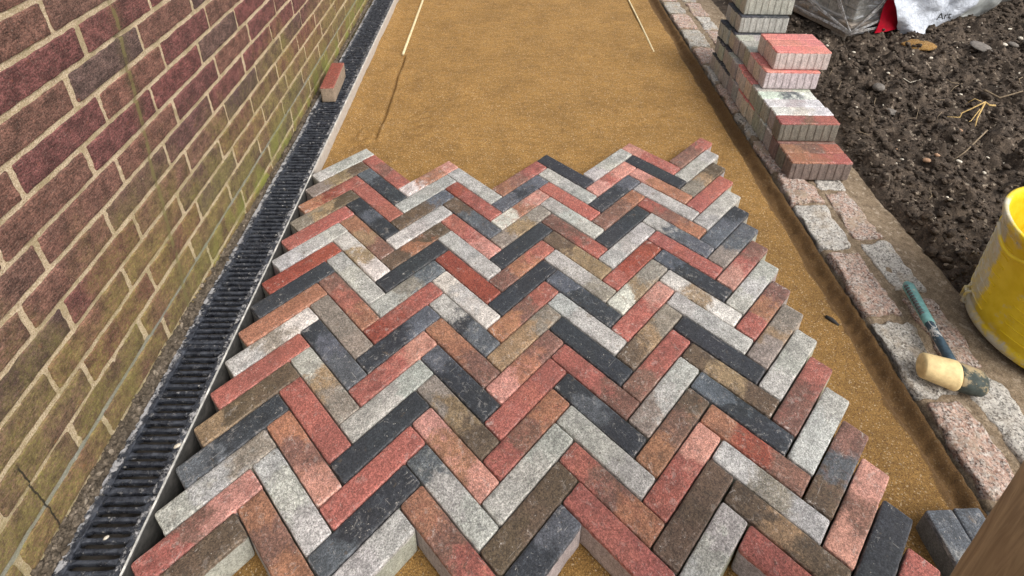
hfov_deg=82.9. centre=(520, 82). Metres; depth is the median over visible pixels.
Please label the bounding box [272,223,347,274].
paving block
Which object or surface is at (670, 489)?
paving block
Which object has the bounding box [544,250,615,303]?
paving block
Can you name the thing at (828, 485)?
paving block
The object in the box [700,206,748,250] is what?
paving block
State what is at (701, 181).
paving block
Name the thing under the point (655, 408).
paving block
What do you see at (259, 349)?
paving block
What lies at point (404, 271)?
paving block
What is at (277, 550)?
paving block
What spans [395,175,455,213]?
paving block
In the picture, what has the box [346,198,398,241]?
paving block
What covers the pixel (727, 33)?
paving block
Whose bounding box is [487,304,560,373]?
paving block
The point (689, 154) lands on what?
paving block
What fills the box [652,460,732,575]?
paving block
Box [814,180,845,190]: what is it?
granite sett
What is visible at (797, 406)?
paving block
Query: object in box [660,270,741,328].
paving block
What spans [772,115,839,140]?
paving block
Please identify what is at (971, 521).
paving block
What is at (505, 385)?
paving block
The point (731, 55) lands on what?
paving block
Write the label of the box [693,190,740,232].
paving block
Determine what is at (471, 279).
paving block
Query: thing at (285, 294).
paving block
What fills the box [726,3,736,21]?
paving block
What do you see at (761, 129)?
paving block
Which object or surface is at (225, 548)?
paving block
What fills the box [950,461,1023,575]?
timber post
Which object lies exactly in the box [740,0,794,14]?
paving block
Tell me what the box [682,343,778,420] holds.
paving block
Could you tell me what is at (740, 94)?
paving block
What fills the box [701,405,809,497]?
paving block
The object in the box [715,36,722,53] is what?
paving block
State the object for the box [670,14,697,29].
granite sett
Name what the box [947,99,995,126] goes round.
forked root
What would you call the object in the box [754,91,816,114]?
paving block
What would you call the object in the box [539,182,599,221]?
paving block
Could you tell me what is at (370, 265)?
paving block
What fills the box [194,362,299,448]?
paving block
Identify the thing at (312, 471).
paving block
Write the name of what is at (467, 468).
paving block
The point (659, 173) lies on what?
paving block
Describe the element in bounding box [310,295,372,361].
paving block
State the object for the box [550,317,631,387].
paving block
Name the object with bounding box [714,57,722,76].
paving block
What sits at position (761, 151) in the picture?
granite sett
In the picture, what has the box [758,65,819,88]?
paving block
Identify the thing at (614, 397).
paving block
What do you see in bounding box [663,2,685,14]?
granite sett
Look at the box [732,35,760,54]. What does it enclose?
paving block
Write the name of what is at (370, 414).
paving block
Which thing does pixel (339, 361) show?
paving block
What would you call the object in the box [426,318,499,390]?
paving block
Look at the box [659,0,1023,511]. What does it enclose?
mortar bed
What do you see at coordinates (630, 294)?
paving block
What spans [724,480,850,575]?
paving block
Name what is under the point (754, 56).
paving block
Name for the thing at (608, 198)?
paving block
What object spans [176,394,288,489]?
paving block
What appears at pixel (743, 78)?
paving block
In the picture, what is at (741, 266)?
paving block
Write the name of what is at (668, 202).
paving block
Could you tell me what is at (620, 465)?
paving block
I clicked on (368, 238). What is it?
paving block
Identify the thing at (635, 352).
paving block
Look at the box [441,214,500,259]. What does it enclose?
paving block
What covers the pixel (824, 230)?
granite sett
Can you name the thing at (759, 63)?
paving block
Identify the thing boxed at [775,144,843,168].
paving block
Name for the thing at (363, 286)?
paving block
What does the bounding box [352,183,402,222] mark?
paving block
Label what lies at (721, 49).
paving block
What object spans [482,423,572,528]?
paving block
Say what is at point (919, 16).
polythene sheet
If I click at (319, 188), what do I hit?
paving block
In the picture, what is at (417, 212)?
paving block
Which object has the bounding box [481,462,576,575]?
paving block
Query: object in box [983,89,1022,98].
broken stem
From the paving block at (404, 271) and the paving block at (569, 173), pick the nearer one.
the paving block at (404, 271)
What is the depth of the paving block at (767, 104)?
2.08 m
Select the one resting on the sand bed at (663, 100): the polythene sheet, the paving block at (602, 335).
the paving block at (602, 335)
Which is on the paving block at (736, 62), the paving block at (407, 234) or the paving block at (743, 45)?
the paving block at (743, 45)
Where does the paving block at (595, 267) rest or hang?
on the sand bed at (663, 100)
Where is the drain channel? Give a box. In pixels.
[69,0,398,575]
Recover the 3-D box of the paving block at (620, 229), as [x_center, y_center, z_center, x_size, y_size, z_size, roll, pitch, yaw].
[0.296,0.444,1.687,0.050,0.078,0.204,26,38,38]
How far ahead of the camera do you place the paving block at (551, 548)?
0.99 m
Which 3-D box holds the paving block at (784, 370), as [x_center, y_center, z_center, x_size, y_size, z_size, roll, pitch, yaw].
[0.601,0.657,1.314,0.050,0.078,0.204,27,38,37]
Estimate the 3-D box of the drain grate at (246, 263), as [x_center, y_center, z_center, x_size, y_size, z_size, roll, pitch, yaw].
[-0.718,0.521,1.450,0.112,0.015,0.308,0,29,-1]
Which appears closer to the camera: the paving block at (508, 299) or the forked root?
the paving block at (508, 299)
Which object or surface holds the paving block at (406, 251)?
on the sand bed at (663, 100)
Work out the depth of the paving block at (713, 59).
2.59 m
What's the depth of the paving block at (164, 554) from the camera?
1.00 m
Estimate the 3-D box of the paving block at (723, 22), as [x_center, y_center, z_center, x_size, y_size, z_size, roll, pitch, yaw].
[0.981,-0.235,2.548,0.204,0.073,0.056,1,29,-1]
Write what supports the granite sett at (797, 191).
on the mortar bed at (997, 365)
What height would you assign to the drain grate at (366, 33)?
0.015 m
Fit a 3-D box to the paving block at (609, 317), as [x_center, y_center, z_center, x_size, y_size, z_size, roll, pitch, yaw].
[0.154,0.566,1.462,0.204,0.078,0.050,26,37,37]
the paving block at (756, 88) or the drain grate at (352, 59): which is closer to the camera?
the paving block at (756, 88)
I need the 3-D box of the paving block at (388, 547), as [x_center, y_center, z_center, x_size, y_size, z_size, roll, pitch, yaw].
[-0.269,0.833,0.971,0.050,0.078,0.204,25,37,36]
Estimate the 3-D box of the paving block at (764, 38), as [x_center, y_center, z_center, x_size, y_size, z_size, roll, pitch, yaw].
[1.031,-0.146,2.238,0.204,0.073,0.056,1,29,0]
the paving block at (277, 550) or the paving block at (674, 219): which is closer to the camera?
the paving block at (277, 550)
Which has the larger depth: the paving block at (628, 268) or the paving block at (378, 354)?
the paving block at (628, 268)
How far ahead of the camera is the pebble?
1.97 m
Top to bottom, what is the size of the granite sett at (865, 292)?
0.098 m
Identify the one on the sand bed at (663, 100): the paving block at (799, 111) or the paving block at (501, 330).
the paving block at (501, 330)
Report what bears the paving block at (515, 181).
on the sand bed at (663, 100)
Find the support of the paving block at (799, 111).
on the paving block at (767, 138)
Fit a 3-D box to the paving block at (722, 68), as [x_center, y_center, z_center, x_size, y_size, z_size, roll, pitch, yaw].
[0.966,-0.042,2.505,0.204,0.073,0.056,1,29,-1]
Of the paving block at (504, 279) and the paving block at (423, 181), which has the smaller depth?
the paving block at (504, 279)
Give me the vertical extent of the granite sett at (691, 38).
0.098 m
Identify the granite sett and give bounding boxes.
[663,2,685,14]
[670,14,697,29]
[680,30,709,48]
[682,0,695,2]
[685,2,708,15]
[692,47,714,65]
[695,16,717,29]
[702,65,720,84]
[705,30,717,43]
[716,84,739,114]
[733,113,757,140]
[752,141,782,173]
[777,172,824,208]
[792,205,850,252]
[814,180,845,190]
[825,191,882,240]
[826,252,901,317]
[861,240,926,292]
[871,321,957,400]
[902,298,981,367]
[927,401,1013,501]
[970,378,1023,463]
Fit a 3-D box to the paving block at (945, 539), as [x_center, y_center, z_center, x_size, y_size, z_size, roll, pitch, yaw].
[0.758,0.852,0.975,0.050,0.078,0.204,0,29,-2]
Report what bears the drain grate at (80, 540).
in the drain channel
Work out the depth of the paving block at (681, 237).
1.63 m
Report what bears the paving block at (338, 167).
on the sand bed at (663, 100)
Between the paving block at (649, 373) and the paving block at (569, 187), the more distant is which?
the paving block at (569, 187)
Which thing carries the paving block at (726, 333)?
on the sand bed at (663, 100)
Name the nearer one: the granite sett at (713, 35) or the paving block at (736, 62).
the paving block at (736, 62)
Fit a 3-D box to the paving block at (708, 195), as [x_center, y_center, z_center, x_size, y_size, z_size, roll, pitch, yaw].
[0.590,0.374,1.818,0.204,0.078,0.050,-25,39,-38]
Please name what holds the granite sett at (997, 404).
on the mortar bed at (997, 365)
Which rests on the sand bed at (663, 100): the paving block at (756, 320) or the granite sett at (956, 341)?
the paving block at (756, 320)
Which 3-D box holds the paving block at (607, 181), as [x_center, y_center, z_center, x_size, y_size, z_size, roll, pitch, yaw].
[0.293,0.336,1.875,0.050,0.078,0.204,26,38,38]
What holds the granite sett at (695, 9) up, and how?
on the mortar bed at (997, 365)
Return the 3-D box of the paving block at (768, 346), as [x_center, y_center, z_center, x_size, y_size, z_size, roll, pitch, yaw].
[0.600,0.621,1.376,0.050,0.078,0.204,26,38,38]
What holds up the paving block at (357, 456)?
on the sand bed at (663, 100)
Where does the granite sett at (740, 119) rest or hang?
on the mortar bed at (997, 365)
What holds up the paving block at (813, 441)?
on the sand bed at (663, 100)
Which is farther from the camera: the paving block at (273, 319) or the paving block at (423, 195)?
the paving block at (423, 195)
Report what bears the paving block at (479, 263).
on the sand bed at (663, 100)
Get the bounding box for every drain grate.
[52,495,156,575]
[99,344,228,496]
[182,245,275,344]
[237,174,309,245]
[277,121,334,174]
[306,80,354,121]
[338,48,370,80]
[347,21,382,47]
[362,0,392,21]
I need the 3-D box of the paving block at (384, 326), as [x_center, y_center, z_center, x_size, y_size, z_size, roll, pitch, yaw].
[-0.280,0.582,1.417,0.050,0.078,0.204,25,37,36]
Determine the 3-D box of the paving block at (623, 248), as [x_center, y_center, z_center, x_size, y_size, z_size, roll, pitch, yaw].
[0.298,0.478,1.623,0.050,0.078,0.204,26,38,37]
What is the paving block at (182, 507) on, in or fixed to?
on the sand bed at (663, 100)
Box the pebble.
[922,158,930,162]
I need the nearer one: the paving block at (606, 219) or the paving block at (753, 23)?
the paving block at (606, 219)
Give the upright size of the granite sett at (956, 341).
0.097 m
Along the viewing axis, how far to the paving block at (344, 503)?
1.07 m
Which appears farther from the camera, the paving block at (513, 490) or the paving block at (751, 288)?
the paving block at (751, 288)
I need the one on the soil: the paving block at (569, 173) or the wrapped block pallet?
the wrapped block pallet
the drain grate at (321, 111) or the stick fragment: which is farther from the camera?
the drain grate at (321, 111)
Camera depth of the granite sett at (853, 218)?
1.77 m
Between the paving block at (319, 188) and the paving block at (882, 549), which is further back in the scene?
the paving block at (319, 188)
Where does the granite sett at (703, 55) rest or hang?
on the mortar bed at (997, 365)
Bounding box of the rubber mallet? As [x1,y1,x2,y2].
[902,281,989,396]
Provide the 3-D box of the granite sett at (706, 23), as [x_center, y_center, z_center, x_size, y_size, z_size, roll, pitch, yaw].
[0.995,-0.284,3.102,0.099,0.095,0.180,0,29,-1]
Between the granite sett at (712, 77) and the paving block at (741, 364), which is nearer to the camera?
the paving block at (741, 364)
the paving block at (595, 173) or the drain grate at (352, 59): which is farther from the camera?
the drain grate at (352, 59)
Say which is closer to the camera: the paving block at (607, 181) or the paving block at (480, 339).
the paving block at (480, 339)
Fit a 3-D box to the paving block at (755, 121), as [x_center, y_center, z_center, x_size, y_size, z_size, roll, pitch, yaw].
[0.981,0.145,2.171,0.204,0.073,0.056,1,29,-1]
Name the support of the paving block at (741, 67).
on the paving block at (734, 92)
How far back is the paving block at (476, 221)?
1.68 m
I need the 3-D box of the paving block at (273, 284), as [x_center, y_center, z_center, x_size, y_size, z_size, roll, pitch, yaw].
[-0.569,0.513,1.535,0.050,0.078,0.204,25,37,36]
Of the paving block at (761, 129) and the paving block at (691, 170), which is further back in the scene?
the paving block at (761, 129)
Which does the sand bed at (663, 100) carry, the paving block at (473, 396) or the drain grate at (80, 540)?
the paving block at (473, 396)
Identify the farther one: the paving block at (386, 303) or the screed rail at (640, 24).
the screed rail at (640, 24)
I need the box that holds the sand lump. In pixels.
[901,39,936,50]
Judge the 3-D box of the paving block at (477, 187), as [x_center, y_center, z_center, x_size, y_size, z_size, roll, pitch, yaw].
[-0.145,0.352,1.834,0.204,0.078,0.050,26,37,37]
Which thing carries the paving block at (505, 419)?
on the sand bed at (663, 100)
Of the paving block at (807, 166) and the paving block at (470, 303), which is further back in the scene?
the paving block at (807, 166)
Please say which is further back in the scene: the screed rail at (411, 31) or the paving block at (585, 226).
the screed rail at (411, 31)
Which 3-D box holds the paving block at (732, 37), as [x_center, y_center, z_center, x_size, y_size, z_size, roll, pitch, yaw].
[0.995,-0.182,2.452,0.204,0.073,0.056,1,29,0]
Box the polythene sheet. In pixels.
[894,0,1010,33]
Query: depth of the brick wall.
1.10 m
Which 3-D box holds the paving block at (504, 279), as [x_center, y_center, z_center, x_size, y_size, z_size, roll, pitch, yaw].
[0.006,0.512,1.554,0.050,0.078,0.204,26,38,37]
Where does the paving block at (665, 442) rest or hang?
on the sand bed at (663, 100)
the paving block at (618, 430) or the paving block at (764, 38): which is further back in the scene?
the paving block at (764, 38)
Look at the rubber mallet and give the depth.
1.27 m
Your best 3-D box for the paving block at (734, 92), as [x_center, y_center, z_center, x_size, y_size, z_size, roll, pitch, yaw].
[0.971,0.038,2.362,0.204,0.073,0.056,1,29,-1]
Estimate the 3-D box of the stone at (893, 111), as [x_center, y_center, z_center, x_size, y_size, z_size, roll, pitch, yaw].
[1.455,0.113,2.270,0.051,0.017,0.053,0,29,-2]
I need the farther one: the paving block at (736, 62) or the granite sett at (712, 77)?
the granite sett at (712, 77)
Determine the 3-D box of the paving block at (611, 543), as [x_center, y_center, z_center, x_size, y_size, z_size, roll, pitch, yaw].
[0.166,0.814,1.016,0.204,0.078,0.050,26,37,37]
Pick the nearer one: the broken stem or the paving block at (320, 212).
the paving block at (320, 212)
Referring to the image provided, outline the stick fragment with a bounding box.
[825,315,839,325]
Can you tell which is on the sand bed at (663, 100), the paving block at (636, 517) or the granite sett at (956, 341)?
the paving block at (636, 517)
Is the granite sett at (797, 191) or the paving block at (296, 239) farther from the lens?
the granite sett at (797, 191)
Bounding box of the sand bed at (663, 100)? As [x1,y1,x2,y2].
[233,0,986,575]
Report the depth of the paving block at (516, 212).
1.72 m
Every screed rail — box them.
[402,0,423,55]
[628,0,653,51]
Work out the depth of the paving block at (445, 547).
0.99 m
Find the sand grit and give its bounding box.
[386,1,854,398]
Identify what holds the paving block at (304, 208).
on the sand bed at (663, 100)
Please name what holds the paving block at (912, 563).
on the sand bed at (663, 100)
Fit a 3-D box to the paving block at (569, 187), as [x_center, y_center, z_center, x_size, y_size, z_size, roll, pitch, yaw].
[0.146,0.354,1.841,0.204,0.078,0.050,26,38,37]
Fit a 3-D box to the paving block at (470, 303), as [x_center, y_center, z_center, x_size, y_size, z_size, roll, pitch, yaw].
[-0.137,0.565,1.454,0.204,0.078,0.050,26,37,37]
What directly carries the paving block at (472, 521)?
on the sand bed at (663, 100)
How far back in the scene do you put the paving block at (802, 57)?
2.12 m
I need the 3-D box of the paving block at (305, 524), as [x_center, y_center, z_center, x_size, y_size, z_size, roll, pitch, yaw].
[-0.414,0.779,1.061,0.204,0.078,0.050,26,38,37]
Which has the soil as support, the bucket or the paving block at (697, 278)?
the bucket
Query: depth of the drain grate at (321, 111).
2.20 m
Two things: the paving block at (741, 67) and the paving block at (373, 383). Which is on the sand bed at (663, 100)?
the paving block at (373, 383)
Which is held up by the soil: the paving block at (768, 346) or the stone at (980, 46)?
the stone at (980, 46)
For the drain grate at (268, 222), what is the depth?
1.71 m
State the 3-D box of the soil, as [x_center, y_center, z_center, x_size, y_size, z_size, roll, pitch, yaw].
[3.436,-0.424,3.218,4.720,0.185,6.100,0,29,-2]
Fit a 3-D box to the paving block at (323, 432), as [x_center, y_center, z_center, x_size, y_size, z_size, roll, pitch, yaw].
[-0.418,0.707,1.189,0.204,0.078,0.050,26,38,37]
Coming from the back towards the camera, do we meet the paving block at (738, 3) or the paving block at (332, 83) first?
the paving block at (738, 3)
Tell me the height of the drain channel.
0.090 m
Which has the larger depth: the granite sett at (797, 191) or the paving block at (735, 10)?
the paving block at (735, 10)
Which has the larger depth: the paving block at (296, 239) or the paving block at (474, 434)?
the paving block at (296, 239)
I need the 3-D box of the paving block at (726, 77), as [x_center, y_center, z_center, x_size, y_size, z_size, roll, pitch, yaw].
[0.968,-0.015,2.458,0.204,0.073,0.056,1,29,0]
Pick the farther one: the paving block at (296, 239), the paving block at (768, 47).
the paving block at (768, 47)
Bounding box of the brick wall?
[0,0,372,575]
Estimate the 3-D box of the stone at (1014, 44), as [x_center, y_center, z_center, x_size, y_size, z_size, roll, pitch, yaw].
[2.311,-0.180,2.715,0.040,0.019,0.040,0,29,-2]
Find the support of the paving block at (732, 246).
on the sand bed at (663, 100)
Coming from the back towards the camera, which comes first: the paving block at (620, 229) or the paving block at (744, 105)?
the paving block at (744, 105)
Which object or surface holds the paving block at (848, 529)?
on the sand bed at (663, 100)
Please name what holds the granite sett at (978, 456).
on the mortar bed at (997, 365)
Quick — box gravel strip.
[37,18,361,575]
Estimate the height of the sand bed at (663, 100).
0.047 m
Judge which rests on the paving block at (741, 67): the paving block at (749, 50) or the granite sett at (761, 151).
the paving block at (749, 50)
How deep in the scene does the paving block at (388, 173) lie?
1.86 m
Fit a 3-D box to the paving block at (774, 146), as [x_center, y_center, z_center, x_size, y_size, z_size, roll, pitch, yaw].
[0.984,0.226,2.027,0.204,0.073,0.056,1,29,-1]
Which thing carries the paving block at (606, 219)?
on the sand bed at (663, 100)
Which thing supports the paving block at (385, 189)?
on the sand bed at (663, 100)
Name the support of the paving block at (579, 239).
on the sand bed at (663, 100)
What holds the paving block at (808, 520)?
on the sand bed at (663, 100)
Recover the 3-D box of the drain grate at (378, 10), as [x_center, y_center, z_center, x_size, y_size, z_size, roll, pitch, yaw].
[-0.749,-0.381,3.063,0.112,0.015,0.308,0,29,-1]
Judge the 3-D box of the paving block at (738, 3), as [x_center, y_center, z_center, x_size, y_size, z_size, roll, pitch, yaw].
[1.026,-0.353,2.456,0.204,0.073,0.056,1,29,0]
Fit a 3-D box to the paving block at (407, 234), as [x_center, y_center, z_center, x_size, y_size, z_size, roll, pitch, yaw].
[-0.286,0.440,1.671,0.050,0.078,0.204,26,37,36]
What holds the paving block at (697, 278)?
on the sand bed at (663, 100)
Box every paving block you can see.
[131,469,263,575]
[155,430,276,536]
[160,514,254,575]
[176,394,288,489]
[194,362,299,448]
[210,334,309,411]
[225,307,318,378]
[238,283,326,349]
[238,490,313,575]
[251,262,334,321]
[253,448,331,566]
[262,242,341,296]
[267,411,341,514]
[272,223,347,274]
[279,377,350,468]
[281,206,353,253]
[290,190,359,234]
[291,347,358,429]
[298,176,364,216]
[301,320,366,393]
[305,162,368,200]
[307,465,419,575]
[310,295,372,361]
[312,149,373,184]
[319,272,379,333]
[320,63,345,101]
[320,426,424,532]
[327,252,384,306]
[330,391,428,486]
[332,509,416,575]
[333,232,389,283]
[340,215,394,260]
[340,360,432,445]
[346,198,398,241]
[348,331,436,408]
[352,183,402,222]
[356,305,439,374]
[357,168,406,205]
[362,155,409,189]
[364,282,442,345]
[370,261,444,317]
[376,240,447,293]
[381,222,449,270]
[386,206,451,249]
[391,190,453,230]
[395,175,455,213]
[399,161,457,197]
[401,486,494,575]
[407,445,498,556]
[413,408,498,506]
[417,375,498,464]
[421,345,498,425]
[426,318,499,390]
[429,294,499,359]
[432,271,499,331]
[436,251,500,304]
[438,231,500,281]
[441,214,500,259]
[443,197,500,240]
[445,182,501,221]
[448,168,501,204]
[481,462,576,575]
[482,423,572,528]
[483,389,568,483]
[485,359,565,443]
[486,330,562,407]
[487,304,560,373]
[488,260,555,317]
[488,281,557,343]
[489,240,553,292]
[490,222,551,270]
[491,189,548,230]
[491,205,550,249]
[492,161,546,196]
[492,175,547,212]
[505,505,580,575]
[537,155,593,189]
[538,168,596,204]
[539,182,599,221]
[540,197,603,239]
[541,214,606,259]
[543,231,610,281]
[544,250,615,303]
[546,270,620,328]
[548,293,625,357]
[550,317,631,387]
[552,344,638,422]
[554,374,645,460]
[557,406,654,502]
[559,443,663,550]
[563,483,674,575]
[583,149,631,181]
[586,162,635,196]
[589,175,639,213]
[592,190,644,231]
[595,206,649,250]
[599,222,654,271]
[603,240,660,292]
[607,259,666,317]
[611,281,673,344]
[617,304,681,373]
[622,143,679,175]
[622,330,689,407]
[625,155,685,189]
[628,357,698,443]
[629,168,691,204]
[633,183,698,221]
[636,388,708,483]
[638,198,705,239]
[643,213,713,258]
[643,422,719,530]
[648,231,722,279]
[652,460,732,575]
[653,250,731,303]
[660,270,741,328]
[666,292,752,355]
[669,138,711,169]
[674,316,764,385]
[675,150,718,183]
[679,503,746,575]
[680,163,724,198]
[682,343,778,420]
[686,176,732,214]
[691,372,793,457]
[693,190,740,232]
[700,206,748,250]
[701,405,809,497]
[708,222,757,272]
[710,52,717,70]
[711,441,828,544]
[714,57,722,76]
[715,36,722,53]
[716,241,767,296]
[717,41,729,60]
[718,19,730,38]
[718,63,725,82]
[722,24,735,43]
[722,69,729,88]
[723,47,732,65]
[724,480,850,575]
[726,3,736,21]
[726,52,738,72]
[726,260,778,320]
[727,75,735,94]
[728,30,780,49]
[730,7,740,26]
[730,58,742,78]
[731,81,738,101]
[731,526,811,575]
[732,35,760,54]
[735,0,741,8]
[735,12,789,32]
[735,88,743,109]
[736,64,747,83]
[736,281,789,347]
[738,41,758,61]
[738,71,752,92]
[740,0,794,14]
[740,95,748,116]
[743,46,758,67]
[744,77,758,99]
[746,102,754,124]
[746,304,802,378]
[747,52,764,73]
[749,84,810,106]
[751,111,760,132]
[752,59,768,80]
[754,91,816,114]
[756,118,767,140]
[757,34,817,55]
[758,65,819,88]
[758,329,816,414]
[760,99,824,122]
[763,39,825,61]
[763,126,772,149]
[767,107,833,130]
[768,46,831,69]
[768,135,835,159]
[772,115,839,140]
[772,357,831,452]
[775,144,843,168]
[782,153,852,179]
[787,387,848,492]
[803,421,867,523]
[821,459,888,572]
[851,501,912,575]
[896,548,939,575]
[916,510,970,575]
[952,508,984,541]
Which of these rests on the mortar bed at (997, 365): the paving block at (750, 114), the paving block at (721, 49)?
the paving block at (750, 114)
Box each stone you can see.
[872,83,884,91]
[888,108,895,115]
[970,41,992,51]
[1008,42,1018,47]
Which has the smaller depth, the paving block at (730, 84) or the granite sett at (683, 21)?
the paving block at (730, 84)
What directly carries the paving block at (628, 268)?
on the sand bed at (663, 100)
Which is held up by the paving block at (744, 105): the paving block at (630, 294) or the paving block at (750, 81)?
the paving block at (750, 81)
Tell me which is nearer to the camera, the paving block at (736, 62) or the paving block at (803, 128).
the paving block at (803, 128)
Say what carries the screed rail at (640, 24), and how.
on the sand bed at (663, 100)
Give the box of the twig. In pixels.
[955,130,987,158]
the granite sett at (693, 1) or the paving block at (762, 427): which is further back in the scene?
the granite sett at (693, 1)
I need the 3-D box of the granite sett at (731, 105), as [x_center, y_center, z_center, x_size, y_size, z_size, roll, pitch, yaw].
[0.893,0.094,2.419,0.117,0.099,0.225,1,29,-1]
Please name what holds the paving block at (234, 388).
on the sand bed at (663, 100)
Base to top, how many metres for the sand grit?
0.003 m
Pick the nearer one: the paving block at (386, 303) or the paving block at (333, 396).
the paving block at (333, 396)
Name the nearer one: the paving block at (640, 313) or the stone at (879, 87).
the paving block at (640, 313)
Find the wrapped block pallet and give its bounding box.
[792,0,897,40]
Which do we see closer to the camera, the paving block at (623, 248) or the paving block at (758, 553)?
the paving block at (758, 553)
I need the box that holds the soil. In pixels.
[712,0,1023,369]
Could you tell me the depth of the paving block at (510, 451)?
1.14 m
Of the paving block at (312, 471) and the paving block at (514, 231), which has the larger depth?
the paving block at (514, 231)
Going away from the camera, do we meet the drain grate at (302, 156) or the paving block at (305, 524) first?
the paving block at (305, 524)
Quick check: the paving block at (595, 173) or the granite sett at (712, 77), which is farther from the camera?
the granite sett at (712, 77)
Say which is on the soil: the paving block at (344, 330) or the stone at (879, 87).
the stone at (879, 87)
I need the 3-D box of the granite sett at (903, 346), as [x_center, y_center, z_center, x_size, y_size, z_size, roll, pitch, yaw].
[0.919,0.677,1.379,0.119,0.093,0.206,0,29,-2]
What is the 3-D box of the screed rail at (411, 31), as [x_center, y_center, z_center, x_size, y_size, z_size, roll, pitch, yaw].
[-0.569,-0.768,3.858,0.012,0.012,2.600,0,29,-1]
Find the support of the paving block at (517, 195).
on the sand bed at (663, 100)
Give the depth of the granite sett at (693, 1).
3.36 m
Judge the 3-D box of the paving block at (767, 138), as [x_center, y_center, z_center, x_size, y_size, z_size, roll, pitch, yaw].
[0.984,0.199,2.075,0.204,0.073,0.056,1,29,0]
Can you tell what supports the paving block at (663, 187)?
on the sand bed at (663, 100)
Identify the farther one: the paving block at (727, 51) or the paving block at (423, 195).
the paving block at (727, 51)
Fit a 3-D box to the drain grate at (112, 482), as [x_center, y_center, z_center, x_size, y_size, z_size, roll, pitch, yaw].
[-0.711,0.670,1.181,0.112,0.015,0.308,0,29,-1]
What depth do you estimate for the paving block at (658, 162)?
1.95 m
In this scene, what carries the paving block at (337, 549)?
on the sand bed at (663, 100)
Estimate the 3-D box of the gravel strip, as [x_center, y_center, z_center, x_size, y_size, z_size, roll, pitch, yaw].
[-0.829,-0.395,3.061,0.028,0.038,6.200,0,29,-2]
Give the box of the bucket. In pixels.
[959,186,1023,367]
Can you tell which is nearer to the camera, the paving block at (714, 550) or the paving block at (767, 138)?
the paving block at (714, 550)
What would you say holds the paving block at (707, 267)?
on the sand bed at (663, 100)
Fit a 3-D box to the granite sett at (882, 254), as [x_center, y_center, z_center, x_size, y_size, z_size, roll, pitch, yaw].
[1.032,0.541,1.626,0.104,0.096,0.193,0,29,-3]
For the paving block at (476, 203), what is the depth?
1.74 m
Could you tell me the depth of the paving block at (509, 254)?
1.59 m
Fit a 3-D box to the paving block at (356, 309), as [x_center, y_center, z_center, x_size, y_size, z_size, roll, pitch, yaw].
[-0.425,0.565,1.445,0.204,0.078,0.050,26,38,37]

